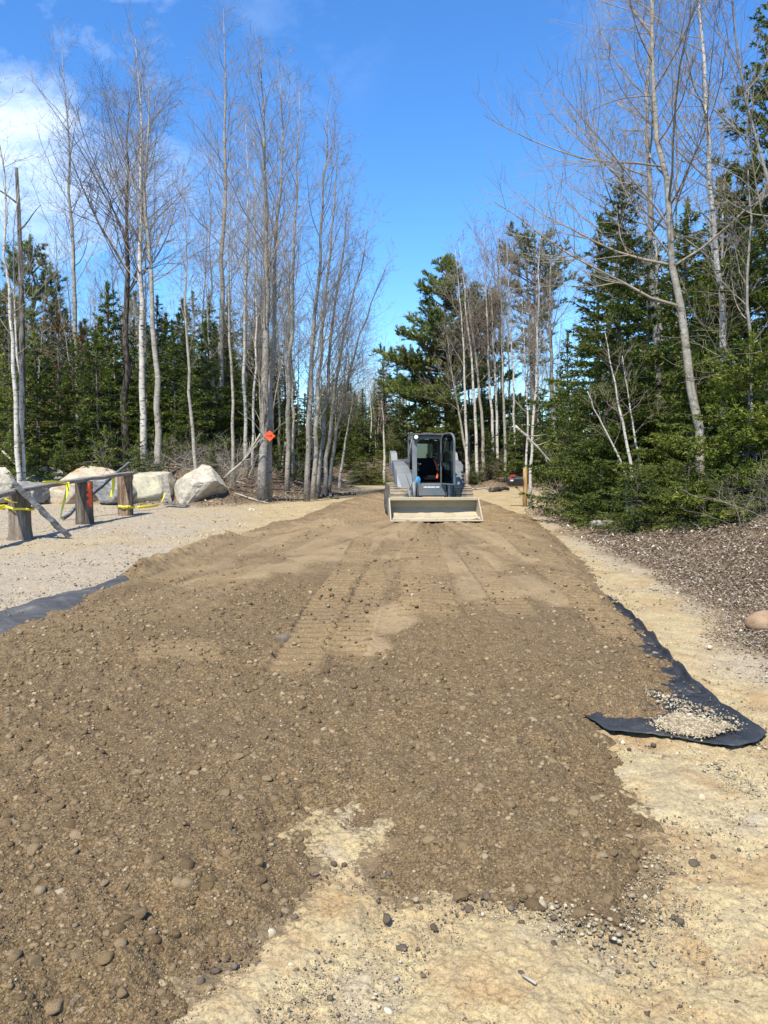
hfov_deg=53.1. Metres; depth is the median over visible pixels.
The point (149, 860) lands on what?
cobble
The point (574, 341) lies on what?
spruce tree
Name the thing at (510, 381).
bare tree
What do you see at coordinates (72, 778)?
cobble
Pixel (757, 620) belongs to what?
boulder
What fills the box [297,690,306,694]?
cobble
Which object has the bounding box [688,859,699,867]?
cobble
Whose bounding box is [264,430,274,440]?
trail marker
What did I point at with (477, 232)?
maple tree
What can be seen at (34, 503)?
rail
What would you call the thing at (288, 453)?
aspen tree
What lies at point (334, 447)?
aspen tree
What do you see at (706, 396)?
fir tree
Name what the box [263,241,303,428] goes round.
bare tree
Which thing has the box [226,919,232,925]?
cobble
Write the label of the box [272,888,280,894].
cobble
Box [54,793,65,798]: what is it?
cobble
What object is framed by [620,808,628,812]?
cobble
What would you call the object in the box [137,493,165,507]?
caution tape
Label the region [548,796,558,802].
cobble
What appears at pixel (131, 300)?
spruce tree
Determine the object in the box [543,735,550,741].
cobble
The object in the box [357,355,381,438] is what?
bare tree
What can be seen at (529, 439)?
fallen branch
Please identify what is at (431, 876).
cobble
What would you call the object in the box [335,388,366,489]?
birch tree
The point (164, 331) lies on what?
spruce tree
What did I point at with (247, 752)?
cobble
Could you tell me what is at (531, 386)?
maple tree
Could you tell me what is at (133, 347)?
spruce tree
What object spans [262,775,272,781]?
cobble
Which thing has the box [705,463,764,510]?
bare shrub
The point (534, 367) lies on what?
bare tree
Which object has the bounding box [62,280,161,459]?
fir tree
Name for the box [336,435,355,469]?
spruce tree
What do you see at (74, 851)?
cobble
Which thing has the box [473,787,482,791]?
cobble
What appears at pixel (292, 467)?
bare shrub
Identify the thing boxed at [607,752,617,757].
cobble
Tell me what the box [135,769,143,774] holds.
cobble
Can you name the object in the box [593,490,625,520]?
fir bush
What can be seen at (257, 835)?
cobble
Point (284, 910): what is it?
cobble
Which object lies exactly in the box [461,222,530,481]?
birch tree
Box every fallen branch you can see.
[234,493,268,503]
[241,440,259,462]
[515,425,550,462]
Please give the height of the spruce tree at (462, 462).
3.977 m
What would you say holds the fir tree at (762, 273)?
on the ground
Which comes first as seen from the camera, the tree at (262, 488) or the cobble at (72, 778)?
the cobble at (72, 778)
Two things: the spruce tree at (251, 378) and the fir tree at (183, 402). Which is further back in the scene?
the spruce tree at (251, 378)
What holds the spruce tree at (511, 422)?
on the ground
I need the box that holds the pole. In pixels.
[61,462,129,519]
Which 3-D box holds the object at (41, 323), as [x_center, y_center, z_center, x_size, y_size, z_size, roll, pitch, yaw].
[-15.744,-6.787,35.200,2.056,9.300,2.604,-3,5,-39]
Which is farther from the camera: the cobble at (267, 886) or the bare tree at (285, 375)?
the bare tree at (285, 375)
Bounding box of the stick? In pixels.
[522,974,536,984]
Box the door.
[440,432,454,484]
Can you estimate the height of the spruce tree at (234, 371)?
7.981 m
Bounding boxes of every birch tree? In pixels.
[0,71,76,481]
[0,166,43,480]
[45,3,231,471]
[197,109,282,466]
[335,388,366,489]
[370,393,398,482]
[417,318,490,478]
[428,238,503,484]
[438,227,499,483]
[447,260,513,481]
[449,220,510,475]
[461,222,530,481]
[471,246,540,474]
[479,282,564,466]
[489,231,553,474]
[496,222,569,504]
[567,0,767,462]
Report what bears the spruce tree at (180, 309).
on the ground
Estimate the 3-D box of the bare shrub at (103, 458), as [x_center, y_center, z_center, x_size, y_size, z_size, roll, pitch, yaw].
[-10.089,-2.090,27.892,1.715,2.076,2.728,2,4,20]
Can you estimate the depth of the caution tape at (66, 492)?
16.77 m
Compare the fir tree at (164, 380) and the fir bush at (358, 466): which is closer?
the fir tree at (164, 380)
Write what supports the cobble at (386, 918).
on the ground
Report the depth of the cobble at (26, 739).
4.00 m
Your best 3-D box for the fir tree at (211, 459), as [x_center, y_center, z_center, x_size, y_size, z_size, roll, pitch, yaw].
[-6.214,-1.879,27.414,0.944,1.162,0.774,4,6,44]
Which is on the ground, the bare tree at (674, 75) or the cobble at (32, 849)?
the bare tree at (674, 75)
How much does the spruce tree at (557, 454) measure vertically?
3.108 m
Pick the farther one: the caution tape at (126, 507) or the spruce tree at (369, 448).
the spruce tree at (369, 448)
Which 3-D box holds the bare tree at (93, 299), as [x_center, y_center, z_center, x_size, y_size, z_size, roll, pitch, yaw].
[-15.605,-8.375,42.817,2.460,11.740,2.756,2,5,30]
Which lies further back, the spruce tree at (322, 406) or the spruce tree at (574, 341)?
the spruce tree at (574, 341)
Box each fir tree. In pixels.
[0,328,76,478]
[0,353,39,468]
[0,418,48,501]
[26,310,103,462]
[31,424,95,480]
[34,337,118,472]
[43,329,150,470]
[44,320,121,458]
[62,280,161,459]
[88,424,123,472]
[119,359,169,463]
[121,433,164,477]
[138,329,213,459]
[161,432,178,468]
[164,318,240,464]
[164,367,224,465]
[204,443,222,472]
[208,353,259,463]
[224,340,285,465]
[272,418,303,478]
[280,407,313,475]
[311,436,335,470]
[478,388,520,458]
[492,397,551,477]
[519,163,693,522]
[528,332,592,494]
[529,367,682,523]
[540,331,653,499]
[602,229,689,422]
[604,203,748,480]
[607,351,762,511]
[626,0,767,514]
[649,330,767,526]
[664,172,767,434]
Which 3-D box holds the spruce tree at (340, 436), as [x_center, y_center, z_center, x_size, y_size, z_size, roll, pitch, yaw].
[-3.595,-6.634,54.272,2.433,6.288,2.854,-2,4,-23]
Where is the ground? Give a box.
[0,458,767,1023]
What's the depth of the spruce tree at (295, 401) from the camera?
89.76 m
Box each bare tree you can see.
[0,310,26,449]
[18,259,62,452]
[30,243,98,389]
[33,182,86,384]
[39,262,71,359]
[52,229,91,351]
[60,284,92,348]
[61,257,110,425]
[72,252,98,352]
[79,200,144,433]
[81,254,115,359]
[95,213,143,397]
[102,252,138,355]
[103,305,138,373]
[106,198,171,453]
[114,187,164,447]
[120,238,168,417]
[121,298,151,374]
[162,283,195,366]
[163,298,203,386]
[170,225,248,465]
[173,190,230,464]
[187,119,240,396]
[213,216,251,424]
[213,275,241,368]
[214,280,271,405]
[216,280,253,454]
[225,217,278,419]
[227,121,298,476]
[230,182,269,455]
[230,248,283,430]
[231,239,282,416]
[232,307,261,432]
[239,215,286,462]
[239,252,272,429]
[240,305,285,384]
[241,288,277,379]
[247,224,288,359]
[252,216,301,471]
[254,306,303,409]
[260,201,327,483]
[262,281,283,462]
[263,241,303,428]
[269,306,308,474]
[270,237,310,364]
[270,254,301,412]
[270,282,316,482]
[276,312,323,462]
[281,284,337,414]
[282,301,309,434]
[286,293,340,460]
[299,368,322,449]
[305,355,321,459]
[312,375,324,434]
[330,344,343,464]
[353,370,373,411]
[355,349,368,434]
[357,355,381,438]
[359,356,381,458]
[366,330,380,454]
[379,368,404,444]
[392,318,409,423]
[454,256,484,462]
[479,266,500,450]
[492,236,543,448]
[493,276,514,397]
[496,319,523,391]
[497,219,582,446]
[499,353,519,421]
[506,316,546,444]
[518,304,558,430]
[521,304,563,450]
[527,344,549,398]
[539,304,577,411]
[539,351,574,398]
[563,88,663,421]
[568,129,647,326]
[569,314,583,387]
[589,216,636,359]
[612,142,713,402]
[625,120,707,449]
[634,0,719,371]
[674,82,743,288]
[680,43,767,287]
[703,180,767,404]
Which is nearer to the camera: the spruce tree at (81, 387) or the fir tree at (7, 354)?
the fir tree at (7, 354)
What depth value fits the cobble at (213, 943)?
2.50 m
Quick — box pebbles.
[0,523,679,1023]
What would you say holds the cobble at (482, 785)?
on the gravel road
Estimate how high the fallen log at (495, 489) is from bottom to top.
0.310 m
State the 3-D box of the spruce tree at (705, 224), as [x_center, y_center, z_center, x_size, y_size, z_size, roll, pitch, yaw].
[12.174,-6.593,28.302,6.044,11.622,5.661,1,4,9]
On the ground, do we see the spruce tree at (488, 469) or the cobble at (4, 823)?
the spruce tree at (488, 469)
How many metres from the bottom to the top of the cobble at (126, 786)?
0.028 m
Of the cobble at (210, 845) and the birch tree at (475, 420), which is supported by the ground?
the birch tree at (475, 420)
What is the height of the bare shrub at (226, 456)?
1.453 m
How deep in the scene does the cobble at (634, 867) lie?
2.97 m
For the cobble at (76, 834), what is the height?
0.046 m
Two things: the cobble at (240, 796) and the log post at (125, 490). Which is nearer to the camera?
the cobble at (240, 796)
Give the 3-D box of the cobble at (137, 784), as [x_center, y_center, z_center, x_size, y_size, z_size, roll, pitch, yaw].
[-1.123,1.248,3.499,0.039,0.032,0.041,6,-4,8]
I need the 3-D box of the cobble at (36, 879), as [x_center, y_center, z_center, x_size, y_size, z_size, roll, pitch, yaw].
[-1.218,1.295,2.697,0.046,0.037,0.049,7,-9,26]
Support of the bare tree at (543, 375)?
on the ground
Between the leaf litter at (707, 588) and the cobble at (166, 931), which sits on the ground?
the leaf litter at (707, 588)
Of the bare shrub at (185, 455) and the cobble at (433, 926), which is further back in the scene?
the bare shrub at (185, 455)
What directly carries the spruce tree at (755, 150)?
on the ground
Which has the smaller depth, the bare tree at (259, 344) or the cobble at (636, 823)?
the cobble at (636, 823)
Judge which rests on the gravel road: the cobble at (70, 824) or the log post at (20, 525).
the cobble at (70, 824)
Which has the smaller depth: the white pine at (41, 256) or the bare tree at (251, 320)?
the bare tree at (251, 320)
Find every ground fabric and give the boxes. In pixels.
[0,572,128,633]
[583,596,767,745]
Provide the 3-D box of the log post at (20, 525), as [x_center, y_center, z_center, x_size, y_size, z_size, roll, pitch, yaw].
[-7.124,0.087,15.029,0.479,1.011,0.492,-2,5,-30]
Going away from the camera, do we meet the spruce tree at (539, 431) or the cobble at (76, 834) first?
the cobble at (76, 834)
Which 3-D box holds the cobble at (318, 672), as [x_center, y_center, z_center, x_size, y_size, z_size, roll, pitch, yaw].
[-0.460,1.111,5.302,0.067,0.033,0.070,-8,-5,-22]
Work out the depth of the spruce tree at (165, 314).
42.12 m
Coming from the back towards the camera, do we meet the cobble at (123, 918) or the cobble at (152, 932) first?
the cobble at (123, 918)
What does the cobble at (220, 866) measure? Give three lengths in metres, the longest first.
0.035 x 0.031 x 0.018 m
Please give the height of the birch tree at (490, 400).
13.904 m
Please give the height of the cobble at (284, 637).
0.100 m
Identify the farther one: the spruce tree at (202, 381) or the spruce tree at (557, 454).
the spruce tree at (557, 454)
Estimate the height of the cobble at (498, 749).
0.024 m
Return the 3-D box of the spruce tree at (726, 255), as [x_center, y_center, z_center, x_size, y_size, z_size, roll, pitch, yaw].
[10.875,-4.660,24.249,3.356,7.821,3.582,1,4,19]
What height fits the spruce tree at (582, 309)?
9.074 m
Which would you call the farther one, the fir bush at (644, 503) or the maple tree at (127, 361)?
the maple tree at (127, 361)
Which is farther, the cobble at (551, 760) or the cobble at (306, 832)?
the cobble at (551, 760)
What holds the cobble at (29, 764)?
on the gravel road
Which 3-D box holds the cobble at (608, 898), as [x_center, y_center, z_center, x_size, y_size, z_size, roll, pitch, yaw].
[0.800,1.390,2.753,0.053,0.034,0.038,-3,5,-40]
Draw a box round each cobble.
[0,819,11,827]
[1,962,12,969]
[4,949,15,956]
[7,949,22,962]
[12,836,22,842]
[13,993,25,1000]
[17,766,29,769]
[22,738,30,741]
[22,762,32,767]
[22,823,33,831]
[26,843,41,855]
[27,954,41,965]
[31,837,45,843]
[31,875,41,884]
[32,756,48,764]
[34,885,45,895]
[44,997,63,1015]
[48,752,59,757]
[51,802,64,811]
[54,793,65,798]
[55,888,65,893]
[57,941,67,947]
[64,820,75,827]
[68,774,75,781]
[69,799,79,804]
[69,830,81,838]
[69,848,78,854]
[69,949,83,960]
[77,817,85,822]
[78,781,86,784]
[81,878,90,883]
[82,688,91,692]
[90,686,99,689]
[91,936,101,943]
[97,848,105,854]
[97,951,113,964]
[99,740,105,744]
[101,879,108,886]
[102,803,112,807]
[102,929,110,936]
[106,819,117,825]
[110,923,125,933]
[113,937,126,947]
[114,859,123,866]
[117,914,132,922]
[117,986,126,998]
[118,784,130,788]
[127,765,137,771]
[130,903,139,907]
[132,907,147,918]
[133,782,141,787]
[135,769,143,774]
[137,851,145,859]
[144,857,153,864]
[146,775,155,778]
[146,929,157,936]
[152,935,161,943]
[155,854,163,859]
[157,988,165,995]
[161,929,170,933]
[165,821,176,828]
[166,993,175,1000]
[169,777,182,783]
[171,875,182,886]
[172,929,179,938]
[177,858,194,868]
[179,877,194,888]
[188,949,196,956]
[192,764,200,769]
[201,881,213,889]
[202,820,214,830]
[205,873,217,881]
[207,843,214,848]
[208,743,216,747]
[209,939,217,946]
[215,863,222,869]
[220,789,230,796]
[222,849,233,856]
[225,823,232,829]
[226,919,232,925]
[234,753,243,759]
[237,794,244,799]
[241,913,247,918]
[243,750,250,754]
[249,832,262,839]
[254,874,265,883]
[256,825,264,832]
[256,857,263,866]
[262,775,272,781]
[262,883,272,891]
[270,795,282,801]
[272,854,279,859]
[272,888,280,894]
[275,633,290,641]
[280,898,287,903]
[281,907,289,914]
[296,844,305,850]
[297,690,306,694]
[297,702,306,707]
[297,744,305,749]
[303,830,311,836]
[312,740,320,743]
[313,670,321,674]
[325,811,335,814]
[339,740,346,745]
[342,700,353,706]
[374,849,382,855]
[383,913,389,923]
[394,734,401,740]
[396,944,406,951]
[422,835,435,844]
[426,751,435,756]
[427,874,434,879]
[429,756,435,761]
[430,923,437,931]
[439,709,447,713]
[439,875,447,881]
[451,794,456,799]
[453,890,468,902]
[457,840,467,851]
[459,706,466,711]
[461,835,470,841]
[465,904,473,912]
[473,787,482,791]
[475,783,485,788]
[481,853,487,859]
[493,748,502,751]
[502,800,515,808]
[519,704,528,708]
[523,711,532,714]
[524,883,536,893]
[524,897,544,911]
[526,777,535,781]
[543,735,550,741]
[547,758,558,762]
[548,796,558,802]
[550,782,560,786]
[552,875,561,884]
[566,808,579,815]
[570,906,587,916]
[578,830,589,836]
[589,796,601,801]
[590,864,596,870]
[594,778,603,784]
[597,851,607,857]
[602,894,614,902]
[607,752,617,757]
[608,848,618,856]
[612,915,620,925]
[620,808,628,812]
[630,848,640,857]
[630,863,638,871]
[632,821,641,825]
[645,838,654,844]
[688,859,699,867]
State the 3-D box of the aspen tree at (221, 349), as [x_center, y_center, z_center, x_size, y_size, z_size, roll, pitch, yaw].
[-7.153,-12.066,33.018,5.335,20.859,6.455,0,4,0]
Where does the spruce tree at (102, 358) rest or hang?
on the ground
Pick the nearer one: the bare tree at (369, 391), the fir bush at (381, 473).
the fir bush at (381, 473)
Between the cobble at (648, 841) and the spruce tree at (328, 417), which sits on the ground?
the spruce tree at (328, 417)
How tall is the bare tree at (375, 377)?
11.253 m
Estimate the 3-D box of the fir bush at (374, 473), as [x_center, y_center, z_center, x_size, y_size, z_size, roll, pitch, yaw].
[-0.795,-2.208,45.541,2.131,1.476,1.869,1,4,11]
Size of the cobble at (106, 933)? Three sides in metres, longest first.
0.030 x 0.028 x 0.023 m
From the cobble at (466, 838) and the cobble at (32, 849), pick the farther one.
the cobble at (466, 838)
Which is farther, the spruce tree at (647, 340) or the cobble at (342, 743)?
the spruce tree at (647, 340)
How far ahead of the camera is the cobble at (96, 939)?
2.37 m
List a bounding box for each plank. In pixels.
[0,472,134,497]
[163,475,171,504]
[163,501,189,506]
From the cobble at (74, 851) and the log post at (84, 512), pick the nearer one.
the cobble at (74, 851)
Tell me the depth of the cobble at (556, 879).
2.83 m
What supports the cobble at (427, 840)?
on the gravel road
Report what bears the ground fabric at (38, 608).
on the ground
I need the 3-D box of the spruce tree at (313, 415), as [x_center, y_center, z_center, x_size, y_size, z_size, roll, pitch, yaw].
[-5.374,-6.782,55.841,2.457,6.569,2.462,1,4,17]
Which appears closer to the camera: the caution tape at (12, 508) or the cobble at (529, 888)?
the cobble at (529, 888)
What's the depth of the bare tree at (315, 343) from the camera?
38.80 m
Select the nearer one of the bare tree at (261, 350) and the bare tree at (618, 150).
the bare tree at (618, 150)
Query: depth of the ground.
2.81 m
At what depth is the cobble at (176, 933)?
2.47 m
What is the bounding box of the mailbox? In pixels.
[507,467,527,506]
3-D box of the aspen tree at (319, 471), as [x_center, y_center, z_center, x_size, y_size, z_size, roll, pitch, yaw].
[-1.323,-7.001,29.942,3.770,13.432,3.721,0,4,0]
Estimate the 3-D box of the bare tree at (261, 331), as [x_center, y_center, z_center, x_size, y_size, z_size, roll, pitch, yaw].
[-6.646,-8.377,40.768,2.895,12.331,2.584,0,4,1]
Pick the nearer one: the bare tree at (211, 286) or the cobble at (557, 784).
the cobble at (557, 784)
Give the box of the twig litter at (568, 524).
[96,458,767,647]
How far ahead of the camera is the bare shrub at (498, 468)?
40.50 m
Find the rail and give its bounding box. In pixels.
[11,481,71,538]
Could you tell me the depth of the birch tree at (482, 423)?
40.58 m
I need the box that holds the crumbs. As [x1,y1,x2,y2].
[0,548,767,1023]
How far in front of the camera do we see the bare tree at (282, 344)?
39.52 m
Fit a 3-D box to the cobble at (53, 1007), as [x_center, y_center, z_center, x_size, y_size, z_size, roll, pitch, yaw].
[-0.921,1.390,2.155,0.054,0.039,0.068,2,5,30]
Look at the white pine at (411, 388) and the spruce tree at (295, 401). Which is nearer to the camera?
the white pine at (411, 388)
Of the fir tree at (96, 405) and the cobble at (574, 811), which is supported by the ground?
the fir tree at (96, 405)
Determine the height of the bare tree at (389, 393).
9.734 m
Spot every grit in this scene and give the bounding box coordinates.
[0,504,767,1023]
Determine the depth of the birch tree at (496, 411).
41.21 m
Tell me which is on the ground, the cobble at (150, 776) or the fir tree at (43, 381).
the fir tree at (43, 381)
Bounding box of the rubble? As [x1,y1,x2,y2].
[444,896,682,966]
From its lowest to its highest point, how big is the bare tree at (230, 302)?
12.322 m
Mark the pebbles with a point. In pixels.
(296, 837)
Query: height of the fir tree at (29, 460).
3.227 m
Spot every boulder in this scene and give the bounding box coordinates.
[0,467,15,503]
[14,466,62,488]
[18,481,49,503]
[46,466,115,503]
[92,477,136,504]
[133,471,175,502]
[174,464,227,503]
[744,610,767,633]
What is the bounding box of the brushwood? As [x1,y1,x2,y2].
[65,441,574,504]
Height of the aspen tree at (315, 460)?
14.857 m
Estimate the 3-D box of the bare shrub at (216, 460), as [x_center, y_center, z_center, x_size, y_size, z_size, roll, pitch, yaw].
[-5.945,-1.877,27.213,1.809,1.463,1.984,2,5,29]
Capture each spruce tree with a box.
[0,287,54,457]
[0,299,18,441]
[1,303,18,425]
[6,302,64,447]
[26,315,65,443]
[43,315,66,408]
[44,339,101,452]
[48,312,86,452]
[63,317,107,450]
[67,314,131,457]
[96,302,117,373]
[96,336,121,425]
[99,312,148,433]
[111,290,147,390]
[117,319,154,437]
[118,293,138,400]
[131,293,184,435]
[133,314,152,403]
[133,319,194,452]
[133,324,162,414]
[149,311,183,415]
[154,318,183,446]
[161,324,202,436]
[168,297,199,381]
[169,312,195,390]
[178,305,200,381]
[181,290,202,370]
[189,309,217,414]
[192,295,249,462]
[198,341,217,416]
[204,299,248,389]
[212,320,243,450]
[213,336,242,405]
[214,319,250,423]
[234,332,255,410]
[238,305,253,383]
[241,326,259,421]
[248,343,283,440]
[248,350,290,448]
[251,401,295,465]
[273,342,305,444]
[280,372,303,442]
[291,394,322,473]
[300,374,320,446]
[312,378,330,428]
[318,387,330,437]
[318,404,344,473]
[318,412,339,465]
[321,374,348,446]
[329,404,373,460]
[334,394,349,455]
[336,383,368,453]
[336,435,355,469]
[339,377,359,434]
[344,409,360,457]
[347,389,382,459]
[352,391,366,449]
[356,410,381,457]
[360,429,376,460]
[361,364,401,457]
[367,345,398,443]
[368,383,381,424]
[375,426,397,464]
[376,436,389,458]
[378,367,407,451]
[385,394,413,461]
[389,371,433,458]
[395,398,413,457]
[405,371,442,447]
[440,388,470,452]
[441,370,470,447]
[455,419,479,465]
[459,374,495,464]
[463,398,509,468]
[469,428,508,479]
[495,392,542,473]
[517,397,563,465]
[518,372,541,435]
[525,388,548,446]
[534,419,548,464]
[536,214,647,451]
[536,426,564,481]
[550,236,666,484]
[550,411,582,461]
[622,237,671,405]
[648,194,708,402]
[678,176,763,342]
[690,241,756,458]
[697,147,767,434]
[734,219,767,400]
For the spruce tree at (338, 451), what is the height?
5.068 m
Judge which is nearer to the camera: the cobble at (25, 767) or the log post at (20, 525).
the cobble at (25, 767)
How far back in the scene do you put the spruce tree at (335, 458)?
51.55 m
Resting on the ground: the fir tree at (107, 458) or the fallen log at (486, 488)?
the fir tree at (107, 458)
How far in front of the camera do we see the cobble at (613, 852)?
2.97 m
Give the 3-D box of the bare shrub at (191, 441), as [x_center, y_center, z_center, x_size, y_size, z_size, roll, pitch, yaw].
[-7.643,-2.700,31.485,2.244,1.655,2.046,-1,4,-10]
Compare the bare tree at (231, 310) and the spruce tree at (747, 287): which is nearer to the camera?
the spruce tree at (747, 287)
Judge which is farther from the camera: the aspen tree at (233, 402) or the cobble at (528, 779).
the aspen tree at (233, 402)
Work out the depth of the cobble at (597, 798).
3.42 m
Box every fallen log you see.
[224,434,260,478]
[290,479,344,495]
[321,493,338,498]
[328,492,355,495]
[472,481,497,489]
[488,486,508,491]
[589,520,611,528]
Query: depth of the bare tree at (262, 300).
38.30 m
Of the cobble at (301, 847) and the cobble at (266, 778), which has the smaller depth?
the cobble at (301, 847)
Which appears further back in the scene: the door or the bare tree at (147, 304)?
the bare tree at (147, 304)
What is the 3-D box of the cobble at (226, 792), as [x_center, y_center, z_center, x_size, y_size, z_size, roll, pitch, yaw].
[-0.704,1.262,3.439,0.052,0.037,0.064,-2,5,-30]
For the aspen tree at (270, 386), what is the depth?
26.32 m
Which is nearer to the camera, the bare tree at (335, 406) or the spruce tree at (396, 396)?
the bare tree at (335, 406)
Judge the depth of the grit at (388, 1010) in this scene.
2.83 m
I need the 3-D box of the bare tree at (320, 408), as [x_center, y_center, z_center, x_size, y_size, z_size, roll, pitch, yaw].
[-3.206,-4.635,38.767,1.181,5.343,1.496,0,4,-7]
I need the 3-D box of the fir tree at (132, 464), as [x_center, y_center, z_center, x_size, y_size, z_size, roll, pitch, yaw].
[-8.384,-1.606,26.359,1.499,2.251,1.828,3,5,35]
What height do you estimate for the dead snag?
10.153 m
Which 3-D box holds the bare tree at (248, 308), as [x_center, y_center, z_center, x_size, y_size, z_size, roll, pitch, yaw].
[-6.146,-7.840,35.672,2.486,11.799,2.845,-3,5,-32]
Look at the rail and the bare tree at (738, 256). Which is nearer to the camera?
the rail
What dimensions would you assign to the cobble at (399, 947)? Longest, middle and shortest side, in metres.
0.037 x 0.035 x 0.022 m
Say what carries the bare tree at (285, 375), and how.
on the ground
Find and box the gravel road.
[0,489,676,1023]
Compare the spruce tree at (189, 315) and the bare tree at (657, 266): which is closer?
the bare tree at (657, 266)
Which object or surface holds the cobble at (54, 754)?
on the gravel road
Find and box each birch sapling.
[574,371,635,510]
[589,316,665,515]
[600,336,680,511]
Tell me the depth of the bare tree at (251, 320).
32.01 m
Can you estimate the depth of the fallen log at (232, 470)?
26.30 m
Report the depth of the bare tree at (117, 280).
37.60 m
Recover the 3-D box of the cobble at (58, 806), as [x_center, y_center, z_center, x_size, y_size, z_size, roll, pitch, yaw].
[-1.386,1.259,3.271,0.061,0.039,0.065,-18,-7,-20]
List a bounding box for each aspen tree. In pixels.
[1,18,112,465]
[73,37,260,471]
[142,163,221,468]
[161,0,273,466]
[185,142,267,488]
[189,41,335,499]
[243,63,337,493]
[278,67,389,501]
[301,159,397,497]
[303,112,401,499]
[304,238,398,490]
[308,190,391,493]
[459,0,767,481]
[511,0,767,455]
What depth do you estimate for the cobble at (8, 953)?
2.27 m
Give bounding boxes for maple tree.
[37,32,214,460]
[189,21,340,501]
[457,203,546,448]
[491,196,562,431]
[505,208,600,465]
[620,0,767,227]
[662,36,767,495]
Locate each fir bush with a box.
[345,471,363,484]
[346,454,393,485]
[346,462,369,483]
[367,463,386,482]
[375,463,388,482]
[464,465,482,484]
[558,466,629,528]
[585,459,677,534]
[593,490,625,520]
[640,454,722,531]
[664,463,762,533]
[714,460,767,521]
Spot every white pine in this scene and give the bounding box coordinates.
[0,234,72,437]
[368,252,531,434]
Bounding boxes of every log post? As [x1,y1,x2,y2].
[7,491,33,540]
[75,481,94,524]
[117,475,132,515]
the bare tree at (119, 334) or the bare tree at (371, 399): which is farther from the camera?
the bare tree at (371, 399)
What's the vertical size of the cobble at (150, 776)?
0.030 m
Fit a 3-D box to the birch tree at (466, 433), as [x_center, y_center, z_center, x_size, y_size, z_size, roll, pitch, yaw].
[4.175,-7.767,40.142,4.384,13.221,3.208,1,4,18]
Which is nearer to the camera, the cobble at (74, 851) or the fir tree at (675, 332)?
the cobble at (74, 851)
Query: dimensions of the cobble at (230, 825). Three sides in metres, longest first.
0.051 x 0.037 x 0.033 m
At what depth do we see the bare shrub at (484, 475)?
40.40 m
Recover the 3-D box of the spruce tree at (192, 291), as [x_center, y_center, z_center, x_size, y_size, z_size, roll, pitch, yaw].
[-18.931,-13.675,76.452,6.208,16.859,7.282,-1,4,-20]
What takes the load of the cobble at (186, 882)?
on the gravel road
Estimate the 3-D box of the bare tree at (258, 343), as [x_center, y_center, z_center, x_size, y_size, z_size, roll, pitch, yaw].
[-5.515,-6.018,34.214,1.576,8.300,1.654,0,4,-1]
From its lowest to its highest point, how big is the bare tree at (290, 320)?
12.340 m
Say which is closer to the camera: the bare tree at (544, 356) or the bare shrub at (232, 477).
the bare shrub at (232, 477)
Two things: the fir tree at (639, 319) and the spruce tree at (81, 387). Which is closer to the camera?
the fir tree at (639, 319)
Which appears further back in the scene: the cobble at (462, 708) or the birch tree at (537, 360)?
the birch tree at (537, 360)
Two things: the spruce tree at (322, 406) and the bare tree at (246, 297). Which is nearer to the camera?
the bare tree at (246, 297)
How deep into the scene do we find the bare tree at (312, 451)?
35.23 m
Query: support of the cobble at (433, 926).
on the ground
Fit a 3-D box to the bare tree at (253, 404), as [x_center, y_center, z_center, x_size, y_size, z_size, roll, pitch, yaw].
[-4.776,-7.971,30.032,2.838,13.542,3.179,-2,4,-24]
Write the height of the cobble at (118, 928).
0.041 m
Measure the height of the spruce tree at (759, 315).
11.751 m
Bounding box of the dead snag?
[0,167,39,454]
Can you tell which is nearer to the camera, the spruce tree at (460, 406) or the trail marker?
the trail marker
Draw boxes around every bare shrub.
[83,428,133,469]
[132,448,175,473]
[149,430,207,465]
[166,436,200,466]
[175,430,221,456]
[198,431,257,477]
[200,439,229,477]
[209,438,246,471]
[215,457,246,490]
[230,440,257,464]
[238,459,279,479]
[273,452,304,480]
[460,456,496,480]
[483,457,518,478]
[678,451,767,519]
[678,471,767,530]
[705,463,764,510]
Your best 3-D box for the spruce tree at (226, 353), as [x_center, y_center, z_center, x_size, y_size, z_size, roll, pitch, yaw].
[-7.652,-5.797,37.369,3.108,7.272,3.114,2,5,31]
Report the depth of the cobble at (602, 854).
2.94 m
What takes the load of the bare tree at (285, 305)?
on the ground
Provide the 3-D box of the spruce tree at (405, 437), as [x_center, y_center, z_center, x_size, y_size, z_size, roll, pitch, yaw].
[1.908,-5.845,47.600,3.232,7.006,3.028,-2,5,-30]
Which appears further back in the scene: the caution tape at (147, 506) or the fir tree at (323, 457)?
the fir tree at (323, 457)
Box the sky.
[0,0,767,439]
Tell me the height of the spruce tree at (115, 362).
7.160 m
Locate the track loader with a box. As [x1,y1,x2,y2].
[384,432,483,521]
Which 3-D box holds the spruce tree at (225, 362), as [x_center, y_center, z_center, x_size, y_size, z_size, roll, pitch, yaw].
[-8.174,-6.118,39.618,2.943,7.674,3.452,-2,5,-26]
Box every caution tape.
[0,497,34,510]
[43,481,68,522]
[110,477,114,497]
[118,505,134,508]
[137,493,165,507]
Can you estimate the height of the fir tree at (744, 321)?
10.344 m
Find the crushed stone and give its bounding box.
[645,687,747,741]
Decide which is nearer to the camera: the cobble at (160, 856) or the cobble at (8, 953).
the cobble at (8, 953)
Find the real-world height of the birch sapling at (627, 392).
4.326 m
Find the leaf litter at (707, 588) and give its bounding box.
[0,462,767,681]
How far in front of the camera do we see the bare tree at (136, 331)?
41.70 m

